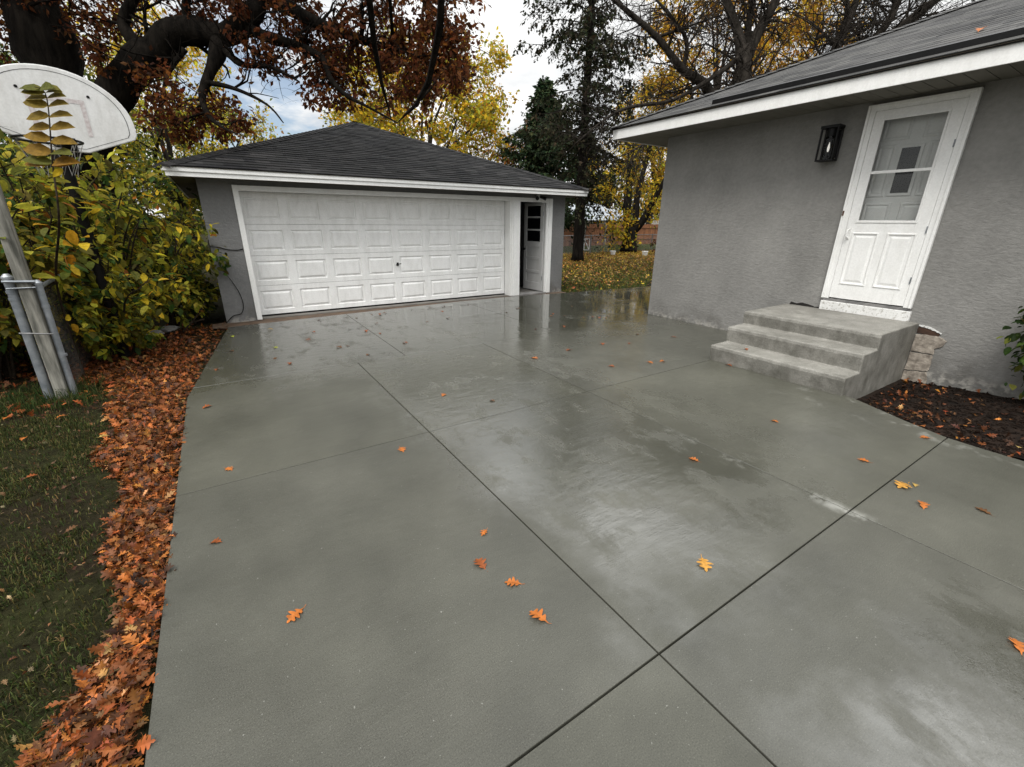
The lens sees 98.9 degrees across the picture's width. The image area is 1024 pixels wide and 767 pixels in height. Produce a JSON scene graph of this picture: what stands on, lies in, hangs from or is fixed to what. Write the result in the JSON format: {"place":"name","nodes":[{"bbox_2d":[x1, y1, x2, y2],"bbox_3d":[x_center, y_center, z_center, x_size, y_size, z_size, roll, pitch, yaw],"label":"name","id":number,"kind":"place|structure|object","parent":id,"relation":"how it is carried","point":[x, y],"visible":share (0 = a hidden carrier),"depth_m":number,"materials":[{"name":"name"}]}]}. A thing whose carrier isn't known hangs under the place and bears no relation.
{"place":"outdoors","nodes":[
{"label":"outdoors","id":0,"kind":"place"},
{"bbox_2d":[0,378,132,766],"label":"lawn grass","id":1,"kind":"structure","parent":0,"point":[27,483],"depth_m":2.29,"materials":[{"name":"green plant"}]},
{"bbox_2d":[66,525,77,531],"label":"oak leaf","id":2,"kind":"object","parent":1,"relation":"on","point":[72,527],"visible":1,"depth_m":2.36,"materials":[{"name":"brown plant"}]},
{"bbox_2d":[0,0,976,217],"label":"sky","id":3,"kind":"structure","parent":0,"point":[504,14],"materials":[{"name":"white"}]},
{"bbox_2d":[0,224,1023,766],"bbox_3d":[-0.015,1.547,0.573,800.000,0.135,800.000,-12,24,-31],"label":"ground","id":4,"kind":"structure","parent":0,"point":[26,638],"depth_m":2.26,"materials":[{"name":"green plant"}]},
{"bbox_2d":[0,137,31,209],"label":"shrub","id":5,"kind":"object","parent":4,"relation":"on","point":[13,146],"visible":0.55,"depth_m":5.32,"materials":[{"name":"green plant"}]},
{"bbox_2d":[0,274,53,397],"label":"fence post","id":6,"kind":"object","parent":4,"relation":"on","point":[14,298],"visible":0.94,"depth_m":3.89,"materials":[{"name":"metal"}]},
{"bbox_2d":[0,185,70,397],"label":"wooden post","id":7,"kind":"object","parent":4,"relation":"on","point":[23,280],"visible":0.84,"depth_m":3.82,"materials":[{"name":"wood"}]},
{"bbox_2d":[0,81,105,374],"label":"sapling","id":8,"kind":"object","parent":4,"relation":"on","point":[38,152],"visible":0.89,"depth_m":3.38,"materials":[{"name":"green plant"}]},
{"bbox_2d":[0,371,109,420],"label":"edge grass","id":9,"kind":"structure","parent":4,"relation":"on","point":[54,400],"depth_m":3.98,"materials":[{"name":"green plant"}]},
{"bbox_2d":[33,280,78,393],"bbox_3d":[-4.179,-0.371,4.032,0.080,1.146,0.064,-12,24,-31],"label":"fence post","id":10,"kind":"object","parent":4,"relation":"on","point":[45,305],"visible":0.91,"depth_m":3.99,"materials":[{"name":"metal"}]},
{"bbox_2d":[0,126,113,381],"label":"shrub","id":11,"kind":"object","parent":4,"relation":"on","point":[8,323],"visible":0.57,"depth_m":4.26,"materials":[{"name":"green plant"}]},
{"bbox_2d":[2,281,130,363],"bbox_3d":[-5.630,-0.717,5.102,1.915,1.010,1.775,18,26,39],"label":"shrub","id":12,"kind":"object","parent":4,"relation":"on","point":[23,353],"visible":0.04,"depth_m":4.96,"materials":[{"name":"green plant"}]},
{"bbox_2d":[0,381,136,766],"bbox_3d":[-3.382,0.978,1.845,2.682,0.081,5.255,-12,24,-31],"label":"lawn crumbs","id":13,"kind":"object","parent":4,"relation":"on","point":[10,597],"visible":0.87,"depth_m":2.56,"materials":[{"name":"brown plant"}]},
{"bbox_2d":[0,63,136,359],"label":"basketball hoop","id":14,"kind":"object","parent":4,"relation":"on","point":[99,119],"visible":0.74,"depth_m":4.12,"materials":[{"name":"white paint"}]},
{"bbox_2d":[43,261,95,385],"bbox_3d":[-5.416,-0.963,5.559,0.050,1.070,4.067,-14,25,-35],"label":"chain link fence","id":15,"kind":"object","parent":4,"relation":"on","point":[49,282],"visible":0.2,"depth_m":4.34,"materials":[{"name":"metal"}]},
{"bbox_2d":[0,139,141,364],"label":"shrub","id":16,"kind":"object","parent":4,"relation":"on","point":[83,183],"visible":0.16,"depth_m":4.79,"materials":[{"name":"green plant"}]},
{"bbox_2d":[0,31,143,221],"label":"leafy tree","id":17,"kind":"object","parent":4,"relation":"on","point":[36,198],"visible":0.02,"depth_m":14.95,"materials":[{"name":"yellow plant"}]},
{"bbox_2d":[0,151,146,318],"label":"shrub","id":18,"kind":"object","parent":4,"relation":"on","point":[96,181],"visible":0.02,"depth_m":5.90,"materials":[{"name":"green plant"}]},
{"bbox_2d":[3,236,183,364],"bbox_3d":[-4.531,-0.907,4.811,1.633,1.518,1.277,-12,24,-31],"label":"shrub","id":19,"kind":"object","parent":4,"relation":"on","point":[91,328],"visible":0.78,"depth_m":4.86,"materials":[{"name":"green plant"}]},
{"bbox_2d":[0,122,195,223],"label":"leafy tree","id":20,"kind":"object","parent":4,"relation":"on","point":[135,146],"visible":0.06,"depth_m":19.93,"materials":[{"name":"yellow plant"}]},
{"bbox_2d":[0,323,196,417],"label":"leaf litter","id":21,"kind":"object","parent":4,"relation":"on","point":[32,379],"visible":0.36,"depth_m":4.81,"materials":[{"name":"brown plant"}]},
{"bbox_2d":[0,148,207,346],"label":"shrub","id":22,"kind":"object","parent":4,"relation":"on","point":[119,255],"visible":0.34,"depth_m":5.43,"materials":[{"name":"green plant"}]},
{"bbox_2d":[3,322,226,766],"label":"leaf strip","id":23,"kind":"object","parent":4,"relation":"on","point":[139,622],"visible":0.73,"depth_m":2.13,"materials":[{"name":"brown plant"}]},
{"bbox_2d":[35,181,227,329],"bbox_3d":[-5.102,-1.759,6.342,1.800,2.037,2.212,-12,24,-31],"label":"shrub","id":24,"kind":"object","parent":4,"relation":"on","point":[200,260],"visible":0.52,"depth_m":6.29,"materials":[{"name":"green plant"}]},
{"bbox_2d":[65,152,209,317],"bbox_3d":[-6.139,-2.515,7.279,2.133,2.855,2.763,-12,24,-31],"label":"shrub","id":25,"kind":"object","parent":4,"relation":"on","point":[158,181],"visible":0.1,"depth_m":6.99,"materials":[{"name":"green plant"}]},
{"bbox_2d":[67,0,234,243],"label":"maple tree","id":26,"kind":"object","parent":4,"relation":"on","point":[187,62],"visible":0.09,"depth_m":24.82,"materials":[{"name":"yellow plant"}]},
{"bbox_2d":[140,330,164,335],"bbox_3d":[-5.073,-0.661,6.104,0.374,0.174,0.402,-12,24,-31],"label":"stone","id":27,"kind":"object","parent":4,"relation":"on","point":[159,331],"visible":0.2,"depth_m":6.12,"materials":[{"name":"grey stone"}]},
{"bbox_2d":[160,325,179,333],"bbox_3d":[-5.041,-0.797,6.460,0.270,0.120,0.221,3,21,7],"label":"stone","id":28,"kind":"object","parent":4,"relation":"on","point":[168,329],"visible":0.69,"depth_m":6.38,"materials":[{"name":"grey stone"}]},
{"bbox_2d":[88,15,251,258],"bbox_3d":[-13.461,-8.952,17.055,7.028,8.186,6.610,-12,24,-31],"label":"maple tree","id":29,"kind":"object","parent":4,"relation":"on","point":[140,163],"visible":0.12,"depth_m":16.22,"materials":[{"name":"yellow plant"}]},
{"bbox_2d":[127,210,220,322],"bbox_3d":[-5.158,-1.777,6.848,1.024,1.724,1.340,-12,24,-31],"label":"shrub","id":30,"kind":"object","parent":4,"relation":"on","point":[194,281],"visible":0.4,"depth_m":6.92,"materials":[{"name":"green plant"}]},
{"bbox_2d":[173,318,204,332],"bbox_3d":[-4.823,-0.856,6.510,0.054,0.143,0.495,10,22,24],"label":"stick","id":31,"kind":"object","parent":4,"relation":"on","point":[183,326],"visible":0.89,"depth_m":6.52,"materials":[{"name":"brown wood"}]},
{"bbox_2d":[182,303,204,331],"bbox_3d":[-4.752,-0.988,6.552,0.042,0.359,0.443,8,21,18],"label":"stick","id":32,"kind":"object","parent":4,"relation":"on","point":[190,323],"visible":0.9,"depth_m":6.53,"materials":[{"name":"brown wood"}]},
{"bbox_2d":[144,95,289,158],"bbox_3d":[-17.681,-13.183,27.115,7.719,8.940,7.502,-12,24,-31],"label":"maple tree","id":33,"kind":"object","parent":4,"relation":"on","point":[221,146],"visible":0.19,"depth_m":25.67,"materials":[{"name":"yellow plant"}]},
{"bbox_2d":[0,0,491,296],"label":"oak tree","id":34,"kind":"object","parent":4,"relation":"on","point":[44,32],"visible":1,"depth_m":6.68,"materials":[{"name":"brown plant"}]},
{"bbox_2d":[3,159,661,232],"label":"wood","id":35,"kind":"object","parent":4,"relation":"on","point":[195,218],"visible":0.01,"depth_m":56.57,"materials":[{"name":"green plant"}]},
{"bbox_2d":[153,121,589,322],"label":"garage","id":36,"kind":"structure","parent":4,"relation":"on","point":[352,216],"depth_m":8.04,"materials":[{"name":"paint"}]},
{"bbox_2d":[212,256,243,322],"bbox_3d":[-4.392,-1.442,6.773,0.345,1.052,0.266,-12,24,-31],"label":"vine","id":37,"kind":"object","parent":36,"relation":"attached to","point":[222,259],"visible":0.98,"depth_m":6.68,"materials":[{"name":"green plant"}]},
{"bbox_2d":[238,191,504,316],"bbox_3d":[-2.206,-2.491,8.337,4.880,1.962,0.103,-12,24,-31],"label":"overhead door","id":38,"kind":"structure","parent":36,"relation":"in","point":[309,252],"depth_m":8.07,"materials":[{"name":"paint"}]},
{"bbox_2d":[523,203,544,290],"bbox_3d":[0.481,-3.160,10.185,0.105,1.920,0.691,-14,25,-35],"label":"service door","id":39,"kind":"structure","parent":36,"relation":"in","point":[534,217],"depth_m":10.17,"materials":[{"name":"grey paint"}]},
{"bbox_2d":[536,195,546,200],"bbox_3d":[0.595,-3.971,9.348,0.290,0.121,0.170,-12,24,-31],"label":"floodlight","id":40,"kind":"object","parent":36,"relation":"attached to","point":[538,197],"visible":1,"depth_m":9.36,"materials":[{"name":"white paint"}]},
{"bbox_2d":[213,292,565,328],"bbox_3d":[-1.726,-1.545,8.655,7.050,0.001,0.660,-12,24,-31],"label":"dirt strip","id":41,"kind":"object","parent":4,"relation":"on","point":[219,325],"visible":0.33,"depth_m":7.56,"materials":[{"name":"brown soil"}]},
{"bbox_2d":[317,19,522,161],"bbox_3d":[-5.091,-13.334,24.632,10.895,11.216,11.398,-1,20,-4],"label":"maple tree","id":42,"kind":"object","parent":4,"relation":"on","point":[481,117],"visible":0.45,"depth_m":22.25,"materials":[{"name":"yellow plant"}]},
{"bbox_2d":[482,123,560,168],"bbox_3d":[0.832,-14.517,32.307,6.432,8.178,5.640,10,22,24],"label":"leafy tree","id":43,"kind":"object","parent":4,"relation":"on","point":[507,160],"visible":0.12,"depth_m":30.81,"materials":[{"name":"yellow plant"}]},
{"bbox_2d":[498,75,591,239],"bbox_3d":[1.376,-11.596,23.927,6.809,8.566,7.180,2,20,4],"label":"pine tree","id":44,"kind":"object","parent":4,"relation":"on","point":[532,162],"visible":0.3,"depth_m":22.42,"materials":[{"name":"green plant"}]},
{"bbox_2d":[512,0,661,261],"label":"spruce tree","id":45,"kind":"object","parent":4,"relation":"on","point":[577,237],"visible":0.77,"depth_m":16.14,"materials":[{"name":"green plant"}]},
{"bbox_2d":[566,130,617,205],"bbox_3d":[4.459,-12.066,27.481,4.628,7.032,3.912,14,24,32],"label":"pine tree","id":46,"kind":"object","parent":4,"relation":"on","point":[590,186],"visible":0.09,"depth_m":26.65,"materials":[{"name":"green plant"}]},
{"bbox_2d":[561,249,654,291],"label":"back lawn leaves","id":47,"kind":"object","parent":4,"relation":"on","point":[603,258],"visible":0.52,"depth_m":16.51,"materials":[{"name":"yellow plant"}]},
{"bbox_2d":[563,234,656,253],"bbox_3d":[7.247,-8.071,25.238,23.097,1.050,0.060,-14,25,-34],"label":"chain link fence","id":48,"kind":"object","parent":4,"relation":"on","point":[652,237],"visible":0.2,"depth_m":23.61,"materials":[{"name":"metal"}]},
{"bbox_2d":[563,223,657,246],"bbox_3d":[7.654,-10.992,32.338,26.035,1.600,0.130,-12,24,-31],"label":"board fence","id":49,"kind":"object","parent":4,"relation":"on","point":[645,229],"visible":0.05,"depth_m":31.75,"materials":[{"name":"brown wood"}]},
{"bbox_2d":[566,250,654,260],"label":"yellow leaves","id":50,"kind":"object","parent":4,"relation":"on","point":[618,255],"visible":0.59,"depth_m":21.57,"materials":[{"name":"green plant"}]},
{"bbox_2d":[568,202,658,224],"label":"neighbour house","id":51,"kind":"structure","parent":4,"relation":"on","point":[602,209],"depth_m":41.61,"materials":[{"name":"white paint"}]},
{"bbox_2d":[590,98,686,252],"bbox_3d":[6.840,-11.664,24.640,5.434,8.467,6.553,1,20,1],"label":"maple tree","id":52,"kind":"object","parent":4,"relation":"on","point":[628,238],"visible":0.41,"depth_m":23.96,"materials":[{"name":"yellow plant"}]},
{"bbox_2d":[613,60,712,223],"bbox_3d":[12.425,-19.031,36.523,9.068,13.888,8.739,-12,24,-31],"label":"golden tree","id":53,"kind":"object","parent":4,"relation":"on","point":[664,150],"visible":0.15,"depth_m":34.40,"materials":[{"name":"yellow plant"}]},
{"bbox_2d":[521,0,818,240],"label":"bare tree","id":54,"kind":"object","parent":4,"relation":"on","point":[742,62],"visible":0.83,"depth_m":12.38,"materials":[{"name":"brown plant"}]},
{"bbox_2d":[632,0,832,103],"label":"golden tree","id":55,"kind":"object","parent":4,"relation":"on","point":[768,45],"visible":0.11,"depth_m":32.22,"materials":[{"name":"yellow plant"}]},
{"bbox_2d":[752,0,871,74],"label":"golden tree","id":56,"kind":"object","parent":4,"relation":"on","point":[795,34],"visible":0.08,"depth_m":39.95,"materials":[{"name":"yellow plant"}]},
{"bbox_2d":[611,0,1023,399],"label":"house","id":57,"kind":"structure","parent":4,"relation":"on","point":[907,205],"depth_m":5.00,"materials":[{"name":"paint"}]},
{"bbox_2d":[814,123,845,162],"bbox_3d":[3.776,-2.848,5.203,0.160,0.377,0.202,-12,24,-31],"label":"wall lantern","id":58,"kind":"object","parent":57,"relation":"attached to","point":[833,137],"depth_m":5.19,"materials":[{"name":"black metal"}]},
{"bbox_2d":[830,111,948,306],"bbox_3d":[4.355,-1.946,4.982,0.056,2.150,0.830,-12,24,-31],"label":"inner door","id":59,"kind":"structure","parent":57,"relation":"in","point":[908,142],"depth_m":4.85,"materials":[{"name":"paint"}]},
{"bbox_2d":[829,97,969,305],"bbox_3d":[4.189,-1.945,4.913,0.091,2.033,0.830,-12,24,-31],"label":"storm door","id":60,"kind":"structure","parent":57,"relation":"in","point":[877,261],"depth_m":4.95,"materials":[{"name":"white paint"}]},
{"bbox_2d":[754,0,975,71],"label":"bare tree","id":61,"kind":"object","parent":4,"relation":"on","point":[845,26],"visible":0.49,"depth_m":13.00,"materials":[{"name":"brown plant"}]},
{"bbox_2d":[856,379,1023,458],"bbox_3d":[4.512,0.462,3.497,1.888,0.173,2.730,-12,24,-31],"label":"mulch","id":62,"kind":"object","parent":4,"relation":"on","point":[1017,421],"visible":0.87,"depth_m":4.05,"materials":[{"name":"brown wood"}]},
{"bbox_2d":[861,378,1023,457],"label":"bed leaves","id":63,"kind":"object","parent":62,"relation":"on","point":[955,425],"visible":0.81,"depth_m":3.96,"materials":[{"name":"brown plant"}]},
{"bbox_2d":[996,306,1023,399],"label":"hydrangea","id":64,"kind":"object","parent":62,"relation":"on","point":[1012,337],"visible":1,"depth_m":4.05,"materials":[{"name":"green plant"}]},
{"bbox_2d":[144,286,1023,766],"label":"driveway","id":65,"kind":"structure","parent":0,"point":[838,604],"depth_m":2.16,"materials":[{"name":"concrete"}]},
{"bbox_2d":[286,605,305,622],"bbox_3d":[-0.914,0.967,1.844,0.062,0.012,0.089,-1,20,-4],"label":"oak leaf","id":66,"kind":"object","parent":65,"relation":"on","point":[293,615],"visible":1,"depth_m":1.83,"materials":[{"name":"orange plant"}]},
{"bbox_2d":[473,558,486,568],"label":"oak leaf","id":67,"kind":"object","parent":65,"relation":"on","point":[480,561],"visible":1,"depth_m":2.12,"materials":[{"name":"orange plant"}]},
{"bbox_2d":[505,577,520,586],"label":"oak leaf","id":68,"kind":"object","parent":65,"relation":"on","point":[512,582],"visible":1,"depth_m":2.01,"materials":[{"name":"orange plant"}]},
{"bbox_2d":[529,609,551,623],"bbox_3d":[0.120,0.974,1.842,0.106,0.022,0.062,6,21,13],"label":"oak leaf","id":69,"kind":"object","parent":65,"relation":"on","point":[535,613],"visible":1,"depth_m":1.84,"materials":[{"name":"orange plant"}]},
{"bbox_2d":[697,555,711,571],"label":"oak leaf","id":70,"kind":"object","parent":65,"relation":"on","point":[704,562],"visible":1,"depth_m":2.12,"materials":[{"name":"plant"}]},
{"bbox_2d":[710,304,918,398],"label":"concrete steps","id":71,"kind":"structure","parent":65,"relation":"on","point":[855,356],"depth_m":4.76,"materials":[{"name":"grey concrete"}]},
{"bbox_2d":[894,480,911,487],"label":"oak leaf","id":72,"kind":"object","parent":65,"relation":"on","point":[901,484],"visible":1,"depth_m":2.79,"materials":[{"name":"plant"}]},
{"bbox_2d":[917,500,929,508],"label":"oak leaf","id":73,"kind":"object","parent":65,"relation":"on","point":[922,504],"visible":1,"depth_m":2.59,"materials":[{"name":"orange plant"}]},
{"bbox_2d":[976,507,992,515],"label":"oak leaf","id":74,"kind":"object","parent":65,"relation":"on","point":[982,509],"visible":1,"depth_m":2.55,"materials":[{"name":"brown plant"}]},
{"bbox_2d":[1010,637,1023,654],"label":"oak leaf","id":75,"kind":"object","parent":65,"relation":"on","point":[1019,645],"visible":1,"depth_m":1.73,"materials":[{"name":"orange plant"}]},
{"bbox_2d":[561,244,655,292],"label":"back grass","id":76,"kind":"structure","parent":0,"point":[601,274],"depth_m":14.75,"materials":[{"name":"green plant"}]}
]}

